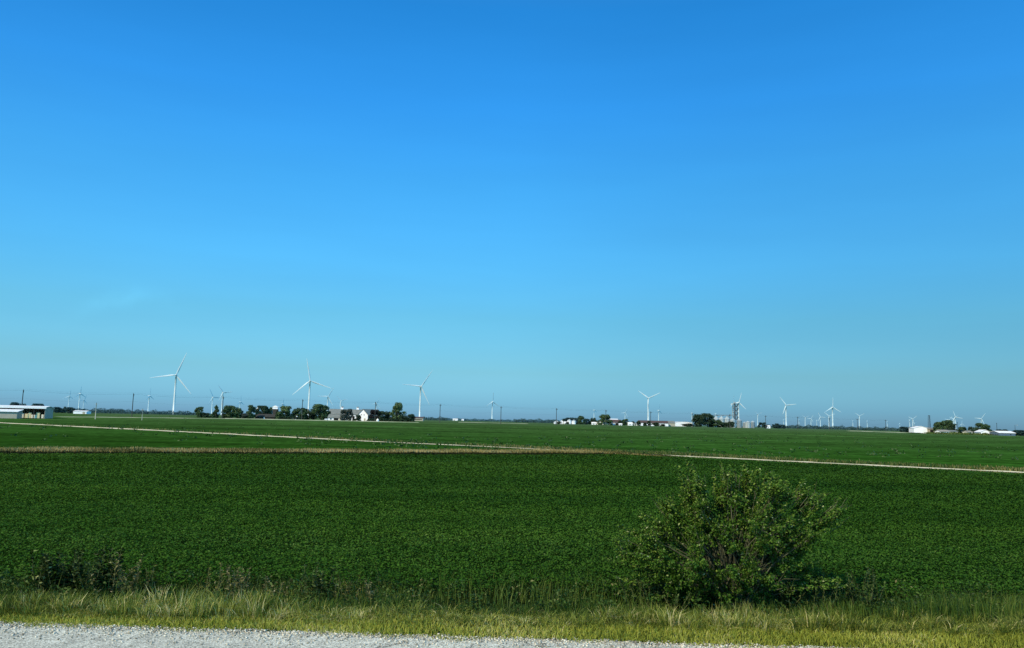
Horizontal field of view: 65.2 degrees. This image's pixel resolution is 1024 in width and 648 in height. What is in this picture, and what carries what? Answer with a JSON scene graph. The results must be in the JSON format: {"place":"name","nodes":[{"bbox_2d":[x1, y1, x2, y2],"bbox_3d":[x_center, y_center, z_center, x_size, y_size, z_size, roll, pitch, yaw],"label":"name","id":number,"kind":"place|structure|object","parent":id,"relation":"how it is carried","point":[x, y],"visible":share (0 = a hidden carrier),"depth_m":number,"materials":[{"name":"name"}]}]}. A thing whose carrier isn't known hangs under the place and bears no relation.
{"place":"outdoors","nodes":[
{"label":"outdoors","id":0,"kind":"place"},
{"bbox_2d":[53,416,224,418],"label":"gravel road","id":1,"kind":"structure","parent":0,"point":[139,417],"depth_m":386.86,"materials":[{"name":"gravel"}]},
{"bbox_2d":[255,414,275,418],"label":"house","id":2,"kind":"structure","parent":0,"point":[265,416],"depth_m":560.95,"materials":[{"name":"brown brick"}]},
{"bbox_2d":[225,418,418,422],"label":"gravel road","id":3,"kind":"structure","parent":0,"point":[318,420],"depth_m":492.09,"materials":[{"name":"gravel"}]},
{"bbox_2d":[327,414,339,419],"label":"garage","id":4,"kind":"structure","parent":0,"point":[333,417],"depth_m":543.90,"materials":[{"name":"white"}]},
{"bbox_2d":[329,406,360,420],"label":"barn","id":5,"kind":"structure","parent":0,"point":[338,411],"depth_m":572.33,"materials":[{"name":"white"}]},
{"bbox_2d":[0,619,910,647],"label":"road","id":6,"kind":"structure","parent":0,"point":[29,640],"depth_m":11.72,"materials":[{"name":"gravel"}]},
{"bbox_2d":[0,412,1023,647],"bbox_3d":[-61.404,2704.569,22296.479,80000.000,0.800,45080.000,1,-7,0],"label":"ground","id":7,"kind":"structure","parent":0,"point":[28,436],"depth_m":107.27,"materials":[{"name":"plant"}]},
{"bbox_2d":[0,409,23,418],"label":"lean to shed","id":8,"kind":"object","parent":7,"relation":"on","point":[11,413],"visible":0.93,"depth_m":270.52,"materials":[{"name":"grey metal"}]},
{"bbox_2d":[0,405,54,418],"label":"open shed","id":9,"kind":"structure","parent":7,"relation":"on","point":[47,411],"depth_m":288.90,"materials":[{"name":"grey metal"}]},
{"bbox_2d":[27,550,74,594],"bbox_3d":[-8.264,4.434,14.300,0.667,0.843,0.822,1,-7,0],"label":"tall weed","id":10,"kind":"object","parent":7,"relation":"on","point":[43,576],"visible":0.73,"depth_m":14.12,"materials":[{"name":"green plant"}]},
{"bbox_2d":[53,407,61,412],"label":"spreading tree","id":11,"kind":"object","parent":7,"relation":"on","point":[57,409],"visible":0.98,"depth_m":892.20,"materials":[{"name":"green plant"}]},
{"bbox_2d":[42,550,86,595],"bbox_3d":[-8.062,4.437,14.359,0.723,0.859,0.756,6,-8,-33],"label":"tall weed","id":12,"kind":"object","parent":7,"relation":"on","point":[57,568],"visible":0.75,"depth_m":14.32,"materials":[{"name":"green plant"}]},
{"bbox_2d":[65,407,74,412],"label":"spreading tree","id":13,"kind":"object","parent":7,"relation":"on","point":[69,410],"visible":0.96,"depth_m":841.59,"materials":[{"name":"green plant"}]},
{"bbox_2d":[73,410,91,413],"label":"shed","id":14,"kind":"structure","parent":7,"relation":"on","point":[80,412],"depth_m":774.43,"materials":[{"name":"white"}]},
{"bbox_2d":[70,552,115,593],"bbox_3d":[-7.608,4.494,14.361,0.597,0.768,0.849,1,-7,0],"label":"tall weed","id":15,"kind":"object","parent":7,"relation":"on","point":[88,572],"visible":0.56,"depth_m":14.24,"materials":[{"name":"green plant"}]},
{"bbox_2d":[69,544,124,596],"bbox_3d":[-7.424,4.435,14.365,0.710,0.895,1.000,1,-7,0],"label":"tall weed","id":16,"kind":"object","parent":7,"relation":"on","point":[103,571],"visible":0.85,"depth_m":14.35,"materials":[{"name":"green plant"}]},
{"bbox_2d":[96,408,123,413],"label":"distant woods","id":17,"kind":"object","parent":7,"relation":"on","point":[111,410],"visible":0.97,"depth_m":1231.96,"materials":[{"name":"plant"}]},
{"bbox_2d":[89,552,144,599],"bbox_3d":[-7.067,4.511,14.348,1.021,0.756,0.705,6,-8,-34],"label":"tall weed","id":18,"kind":"object","parent":7,"relation":"on","point":[117,565],"visible":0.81,"depth_m":14.32,"materials":[{"name":"plant"}]},
{"bbox_2d":[61,408,195,414],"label":"distant woods","id":19,"kind":"object","parent":7,"relation":"on","point":[137,411],"visible":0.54,"depth_m":1333.69,"materials":[{"name":"plant"}]},
{"bbox_2d":[119,564,156,599],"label":"tall weed","id":20,"kind":"object","parent":7,"relation":"on","point":[147,578],"visible":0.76,"depth_m":14.18,"materials":[{"name":"green plant"}]},
{"bbox_2d":[151,353,190,411],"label":"wind turbine","id":21,"kind":"object","parent":7,"relation":"on","point":[179,379],"visible":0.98,"depth_m":1725.39,"materials":[{"name":"metal"}]},
{"bbox_2d":[194,407,203,417],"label":"round tree","id":22,"kind":"object","parent":7,"relation":"on","point":[198,412],"visible":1,"depth_m":555.02,"materials":[{"name":"green plant"}]},
{"bbox_2d":[202,413,210,417],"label":"shrub","id":23,"kind":"object","parent":7,"relation":"on","point":[205,415],"visible":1,"depth_m":554.69,"materials":[{"name":"green plant"}]},
{"bbox_2d":[197,562,224,600],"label":"tall weed","id":24,"kind":"object","parent":7,"relation":"on","point":[218,582],"visible":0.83,"depth_m":14.32,"materials":[{"name":"green plant"}]},
{"bbox_2d":[210,405,218,417],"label":"conifer","id":25,"kind":"object","parent":7,"relation":"on","point":[215,412],"visible":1,"depth_m":555.83,"materials":[{"name":"green plant"}]},
{"bbox_2d":[218,385,229,413],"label":"wind turbine","id":26,"kind":"object","parent":7,"relation":"on","point":[222,397],"visible":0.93,"depth_m":3031.57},
{"bbox_2d":[221,405,238,417],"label":"spreading tree","id":27,"kind":"object","parent":7,"relation":"on","point":[227,409],"visible":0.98,"depth_m":552.92,"materials":[{"name":"green plant"}]},
{"bbox_2d":[233,408,242,417],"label":"round tree","id":28,"kind":"object","parent":7,"relation":"on","point":[239,412],"visible":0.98,"depth_m":554.23,"materials":[{"name":"green plant"}]},
{"bbox_2d":[225,565,251,602],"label":"tall weed","id":29,"kind":"object","parent":7,"relation":"on","point":[235,578],"visible":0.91,"depth_m":14.18,"materials":[{"name":"plant"}]},
{"bbox_2d":[246,405,258,418],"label":"tall tree","id":30,"kind":"object","parent":7,"relation":"on","point":[251,409],"visible":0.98,"depth_m":554.72,"materials":[{"name":"green plant"}]},
{"bbox_2d":[255,405,269,414],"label":"spreading tree","id":31,"kind":"object","parent":7,"relation":"on","point":[264,409],"visible":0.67,"depth_m":593.08,"materials":[{"name":"green plant"}]},
{"bbox_2d":[272,405,278,413],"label":"grain elevator","id":32,"kind":"object","parent":7,"relation":"on","point":[275,408],"visible":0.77,"depth_m":584.57,"materials":[{"name":"white metal"}]},
{"bbox_2d":[263,575,292,598],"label":"tall weed","id":33,"kind":"object","parent":7,"relation":"on","point":[266,590],"visible":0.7,"depth_m":14.28,"materials":[{"name":"plant"}]},
{"bbox_2d":[276,405,295,418],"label":"domed tree","id":34,"kind":"object","parent":7,"relation":"on","point":[286,410],"visible":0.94,"depth_m":554.05,"materials":[{"name":"green plant"}]},
{"bbox_2d":[280,416,305,419],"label":"hedge","id":35,"kind":"object","parent":7,"relation":"on","point":[287,417],"visible":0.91,"depth_m":547.36,"materials":[{"name":"plant"}]},
{"bbox_2d":[293,408,308,419],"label":"round tree","id":36,"kind":"object","parent":7,"relation":"on","point":[297,411],"visible":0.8,"depth_m":554.45,"materials":[{"name":"green plant"}]},
{"bbox_2d":[299,562,318,600],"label":"tall weed","id":37,"kind":"object","parent":7,"relation":"on","point":[303,580],"visible":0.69,"depth_m":14.23,"materials":[{"name":"green plant"}]},
{"bbox_2d":[303,409,316,419],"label":"round tree","id":38,"kind":"object","parent":7,"relation":"on","point":[311,416],"visible":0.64,"depth_m":565.35,"materials":[{"name":"green plant"}]},
{"bbox_2d":[295,361,331,414],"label":"wind turbine","id":39,"kind":"object","parent":7,"relation":"on","point":[309,381],"visible":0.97,"depth_m":1863.40,"materials":[{"name":"metal"}]},
{"bbox_2d":[311,404,330,419],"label":"spreading tree","id":40,"kind":"object","parent":7,"relation":"on","point":[320,413],"visible":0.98,"depth_m":553.68,"materials":[{"name":"green plant"}]},
{"bbox_2d":[310,566,338,601],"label":"tall weed","id":41,"kind":"object","parent":7,"relation":"on","point":[321,588],"visible":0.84,"depth_m":14.26,"materials":[{"name":"green plant"}]},
{"bbox_2d":[321,388,333,410],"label":"wind turbine","id":42,"kind":"object","parent":7,"relation":"on","point":[328,398],"visible":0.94,"depth_m":3276.36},
{"bbox_2d":[0,446,679,456],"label":"dry grass strip","id":43,"kind":"object","parent":7,"relation":"on","point":[102,450],"visible":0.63,"depth_m":66.75,"materials":[{"name":"plant"}]},
{"bbox_2d":[333,576,351,602],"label":"tall weed","id":44,"kind":"object","parent":7,"relation":"on","point":[347,586],"visible":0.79,"depth_m":14.18,"materials":[{"name":"green plant"}]},
{"bbox_2d":[340,409,348,419],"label":"round tree","id":45,"kind":"object","parent":7,"relation":"on","point":[343,413],"visible":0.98,"depth_m":539.60,"materials":[{"name":"green plant"}]},
{"bbox_2d":[346,409,352,420],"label":"round tree","id":46,"kind":"object","parent":7,"relation":"on","point":[350,415],"visible":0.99,"depth_m":540.37,"materials":[{"name":"green plant"}]},
{"bbox_2d":[354,415,361,420],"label":"shrub","id":47,"kind":"object","parent":7,"relation":"on","point":[358,417],"visible":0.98,"depth_m":539.81,"materials":[{"name":"green plant"}]},
{"bbox_2d":[356,580,375,605],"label":"tall weed","id":48,"kind":"object","parent":7,"relation":"on","point":[368,591],"visible":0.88,"depth_m":14.09,"materials":[{"name":"plant"}]},
{"bbox_2d":[358,409,381,420],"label":"barn","id":49,"kind":"structure","parent":7,"relation":"on","point":[364,414],"depth_m":554.28,"materials":[{"name":"white"}]},
{"bbox_2d":[366,409,379,420],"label":"domed tree","id":50,"kind":"object","parent":7,"relation":"on","point":[373,413],"visible":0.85,"depth_m":544.58,"materials":[{"name":"green plant"}]},
{"bbox_2d":[378,411,388,420],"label":"round tree","id":51,"kind":"object","parent":7,"relation":"on","point":[383,413],"visible":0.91,"depth_m":544.38,"materials":[{"name":"green plant"}]},
{"bbox_2d":[368,418,398,421],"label":"hedge","id":52,"kind":"object","parent":7,"relation":"on","point":[375,419],"visible":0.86,"depth_m":541.48,"materials":[{"name":"plant"}]},
{"bbox_2d":[389,402,406,421],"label":"tall tree","id":53,"kind":"object","parent":7,"relation":"on","point":[396,409],"visible":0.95,"depth_m":545.03,"materials":[{"name":"green plant"}]},
{"bbox_2d":[399,415,408,421],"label":"shrub","id":54,"kind":"object","parent":7,"relation":"on","point":[403,418],"visible":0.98,"depth_m":539.92,"materials":[{"name":"green plant"}]},
{"bbox_2d":[407,414,415,421],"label":"shrub","id":55,"kind":"object","parent":7,"relation":"on","point":[411,417],"visible":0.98,"depth_m":539.45,"materials":[{"name":"green plant"}]},
{"bbox_2d":[403,370,432,416],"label":"wind turbine","id":56,"kind":"object","parent":7,"relation":"on","point":[420,394],"visible":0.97,"depth_m":2039.01,"materials":[{"name":"metal"}]},
{"bbox_2d":[415,417,423,420],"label":"shed","id":57,"kind":"structure","parent":7,"relation":"on","point":[419,418],"depth_m":992.78,"materials":[{"name":"grey metal"}]},
{"bbox_2d":[424,416,447,420],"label":"distant woods","id":58,"kind":"object","parent":7,"relation":"on","point":[440,418],"visible":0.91,"depth_m":1687.54,"materials":[{"name":"plant"}]},
{"bbox_2d":[487,392,499,418],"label":"wind turbine","id":59,"kind":"object","parent":7,"relation":"on","point":[492,402],"visible":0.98,"depth_m":3556.36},
{"bbox_2d":[445,418,552,422],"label":"distant woods","id":60,"kind":"object","parent":7,"relation":"on","point":[475,419],"visible":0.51,"depth_m":2574.30,"materials":[{"name":"plant"}]},
{"bbox_2d":[0,452,1023,599],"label":"soybean crop","id":61,"kind":"object","parent":7,"relation":"on","point":[905,497],"visible":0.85,"depth_m":26.08,"materials":[{"name":"green plant"}]},
{"bbox_2d":[0,583,1023,639],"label":"tufted grass","id":62,"kind":"structure","parent":7,"relation":"on","point":[192,609],"depth_m":13.12,"materials":[{"name":"plant"}]},
{"bbox_2d":[0,606,1023,647],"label":"short grass","id":63,"kind":"structure","parent":7,"relation":"on","point":[351,626],"depth_m":12.58,"materials":[{"name":"plant"}]},
{"bbox_2d":[0,416,1023,459],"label":"field weeds","id":64,"kind":"object","parent":7,"relation":"on","point":[549,445],"visible":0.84,"depth_m":113.26,"materials":[{"name":"plant"}]},
{"bbox_2d":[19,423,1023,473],"bbox_3d":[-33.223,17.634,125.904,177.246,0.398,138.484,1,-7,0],"label":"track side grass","id":65,"kind":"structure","parent":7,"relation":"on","point":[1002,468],"depth_m":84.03,"materials":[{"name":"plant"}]},
{"bbox_2d":[514,418,559,422],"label":"distant woods","id":66,"kind":"object","parent":7,"relation":"on","point":[531,420],"visible":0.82,"depth_m":1684.90,"materials":[{"name":"plant"}]},
{"bbox_2d":[561,417,576,423],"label":"spreading tree","id":67,"kind":"object","parent":7,"relation":"on","point":[566,419],"visible":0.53,"depth_m":1117.58,"materials":[{"name":"green plant"}]},
{"bbox_2d":[577,416,585,423],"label":"tall tree","id":68,"kind":"object","parent":7,"relation":"on","point":[580,419],"visible":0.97,"depth_m":1071.91,"materials":[{"name":"green plant"}]},
{"bbox_2d":[596,414,612,424],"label":"domed tree","id":69,"kind":"object","parent":7,"relation":"on","point":[604,419],"visible":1,"depth_m":1068.13,"materials":[{"name":"green plant"}]},
{"bbox_2d":[616,576,663,607],"bbox_3d":[2.311,4.817,14.441,0.882,0.592,0.566,1,-7,0],"label":"tall weed","id":70,"kind":"object","parent":7,"relation":"on","point":[639,582],"visible":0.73,"depth_m":14.48,"materials":[{"name":"green plant"}]},
{"bbox_2d":[639,391,658,419],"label":"wind turbine","id":71,"kind":"object","parent":7,"relation":"on","point":[648,403],"visible":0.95,"depth_m":2558.34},
{"bbox_2d":[661,585,692,612],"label":"tall weed","id":72,"kind":"object","parent":7,"relation":"on","point":[675,601],"visible":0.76,"depth_m":14.07,"materials":[{"name":"green plant"}]},
{"bbox_2d":[691,414,706,426],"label":"spreading tree","id":73,"kind":"object","parent":7,"relation":"on","point":[697,422],"visible":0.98,"depth_m":1256.00,"materials":[{"name":"green plant"}]},
{"bbox_2d":[700,413,716,426],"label":"spreading tree","id":74,"kind":"object","parent":7,"relation":"on","point":[710,422],"visible":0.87,"depth_m":1260.45,"materials":[{"name":"green plant"}]},
{"bbox_2d":[713,420,724,426],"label":"domed tree","id":75,"kind":"object","parent":7,"relation":"on","point":[718,422],"visible":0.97,"depth_m":1237.78,"materials":[{"name":"green plant"}]},
{"bbox_2d":[604,458,850,611],"bbox_3d":[3.986,3.867,14.770,4.647,2.716,2.652,1,-7,0],"label":"bush","id":76,"kind":"object","parent":7,"relation":"on","point":[739,570],"visible":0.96,"depth_m":14.39,"materials":[{"name":"green plant"}]},
{"bbox_2d":[727,421,734,427],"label":"spreading tree","id":77,"kind":"object","parent":7,"relation":"on","point":[730,424],"visible":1,"depth_m":1233.55,"materials":[{"name":"green plant"}]},
{"bbox_2d":[732,402,738,426],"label":"grain elevator","id":78,"kind":"object","parent":7,"relation":"on","point":[734,411],"visible":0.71,"depth_m":1318.25,"materials":[{"name":"metal"}]},
{"bbox_2d":[737,419,741,427],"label":"grain bin","id":79,"kind":"object","parent":7,"relation":"on","point":[739,423],"visible":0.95,"depth_m":1277.62,"materials":[{"name":"metal"}]},
{"bbox_2d":[745,421,750,427],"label":"grain bin","id":80,"kind":"object","parent":7,"relation":"on","point":[747,424],"visible":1,"depth_m":1277.37,"materials":[{"name":"metal"}]},
{"bbox_2d":[757,422,767,427],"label":"domed tree","id":81,"kind":"object","parent":7,"relation":"on","point":[761,424],"visible":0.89,"depth_m":1288.30,"materials":[{"name":"green plant"}]},
{"bbox_2d":[772,423,779,428],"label":"round tree","id":82,"kind":"object","parent":7,"relation":"on","point":[776,425],"visible":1,"depth_m":1336.99,"materials":[{"name":"green plant"}]},
{"bbox_2d":[782,400,794,425],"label":"wind turbine","id":83,"kind":"object","parent":7,"relation":"on","point":[785,409],"visible":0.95,"depth_m":3020.23,"materials":[{"name":"metal"}]},
{"bbox_2d":[776,576,805,612],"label":"tall weed","id":84,"kind":"object","parent":7,"relation":"on","point":[788,594],"visible":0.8,"depth_m":14.27,"materials":[{"name":"green plant"}]},
{"bbox_2d":[785,424,852,429],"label":"distant woods","id":85,"kind":"object","parent":7,"relation":"on","point":[798,426],"visible":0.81,"depth_m":1783.31,"materials":[{"name":"plant"}]},
{"bbox_2d":[808,573,841,609],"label":"tall weed","id":86,"kind":"object","parent":7,"relation":"on","point":[815,595],"visible":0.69,"depth_m":14.37,"materials":[{"name":"green plant"}]},
{"bbox_2d":[827,407,839,426],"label":"wind turbine","id":87,"kind":"object","parent":7,"relation":"on","point":[832,415],"visible":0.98,"depth_m":3159.60,"materials":[{"name":"metal"}]},
{"bbox_2d":[830,583,878,610],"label":"tall weed","id":88,"kind":"object","parent":7,"relation":"on","point":[848,593],"visible":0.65,"depth_m":14.22,"materials":[{"name":"green plant"}]},
{"bbox_2d":[845,567,886,612],"bbox_3d":[6.295,4.763,14.325,0.502,0.851,0.856,1,-7,0],"label":"tall weed","id":89,"kind":"object","parent":7,"relation":"on","point":[873,589],"visible":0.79,"depth_m":14.21,"materials":[{"name":"green plant"}]},
{"bbox_2d":[771,426,961,430],"bbox_3d":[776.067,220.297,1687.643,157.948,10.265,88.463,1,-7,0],"label":"distant woods","id":90,"kind":"object","parent":7,"relation":"on","point":[874,428],"visible":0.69,"depth_m":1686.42,"materials":[{"name":"plant"}]},
{"bbox_2d":[899,426,908,431],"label":"round tree","id":91,"kind":"object","parent":7,"relation":"on","point":[903,429],"visible":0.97,"depth_m":892.35,"materials":[{"name":"green plant"}]},
{"bbox_2d":[909,426,926,432],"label":"barn","id":92,"kind":"structure","parent":7,"relation":"on","point":[918,429],"depth_m":695.54,"materials":[{"name":"white"}]},
{"bbox_2d":[933,422,943,431],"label":"spreading tree","id":93,"kind":"object","parent":7,"relation":"on","point":[938,425],"visible":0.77,"depth_m":683.74,"materials":[{"name":"green plant"}]},
{"bbox_2d":[941,420,953,429],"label":"spreading tree","id":94,"kind":"object","parent":7,"relation":"on","point":[945,423],"visible":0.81,"depth_m":682.27,"materials":[{"name":"green plant"}]},
{"bbox_2d":[948,424,956,430],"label":"round tree","id":95,"kind":"object","parent":7,"relation":"on","point":[952,426],"visible":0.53,"depth_m":678.85,"materials":[{"name":"green plant"}]},
{"bbox_2d":[923,432,997,434],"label":"farmyard scrub","id":96,"kind":"object","parent":7,"relation":"on","point":[965,433],"visible":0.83,"depth_m":594.60,"materials":[{"name":"plant"}]},
{"bbox_2d":[957,427,968,432],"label":"domed tree","id":97,"kind":"object","parent":7,"relation":"on","point":[962,429],"visible":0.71,"depth_m":674.75,"materials":[{"name":"green plant"}]},
{"bbox_2d":[974,430,989,432],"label":"shed","id":98,"kind":"structure","parent":7,"relation":"on","point":[982,431],"depth_m":635.89,"materials":[{"name":"white"}]},
{"bbox_2d":[973,423,991,430],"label":"spreading tree","id":99,"kind":"object","parent":7,"relation":"on","point":[980,426],"visible":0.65,"depth_m":662.62,"materials":[{"name":"green plant"}]},
{"bbox_2d":[989,431,1015,435],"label":"shed","id":100,"kind":"structure","parent":7,"relation":"on","point":[1005,433],"depth_m":586.38,"materials":[{"name":"white"}]},
{"bbox_2d":[1012,430,1023,435],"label":"spreading tree","id":101,"kind":"object","parent":7,"relation":"on","point":[1019,432],"visible":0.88,"depth_m":593.70,"materials":[{"name":"green plant"}]},
{"bbox_2d":[0,558,1023,624],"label":"tall grass","id":102,"kind":"structure","parent":0,"point":[937,602],"depth_m":14.18,"materials":[{"name":"plant"}]},
{"bbox_2d":[0,422,1023,472],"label":"farm track","id":103,"kind":"structure","parent":0,"point":[532,448],"depth_m":99.03,"materials":[{"name":"soil"}]},
{"bbox_2d":[0,0,1023,430],"label":"sky","id":104,"kind":"structure","parent":0,"point":[542,206],"materials":[{"name":"blue"}]},
{"bbox_2d":[637,420,668,425],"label":"barn","id":105,"kind":"structure","parent":0,"point":[666,423],"depth_m":1144.31,"materials":[{"name":"white"}]},
{"bbox_2d":[668,421,674,425],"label":"barn","id":106,"kind":"structure","parent":0,"point":[671,423],"depth_m":1156.73,"materials":[{"name":"grey metal"}]},
{"bbox_2d":[675,422,691,426],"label":"hoop barn","id":107,"kind":"structure","parent":0,"point":[678,423],"depth_m":1280.88,"materials":[{"name":"white"}]},
{"bbox_2d":[862,431,911,432],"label":"gravel road","id":108,"kind":"structure","parent":0,"point":[891,432],"depth_m":690.78,"materials":[{"name":"gravel"}]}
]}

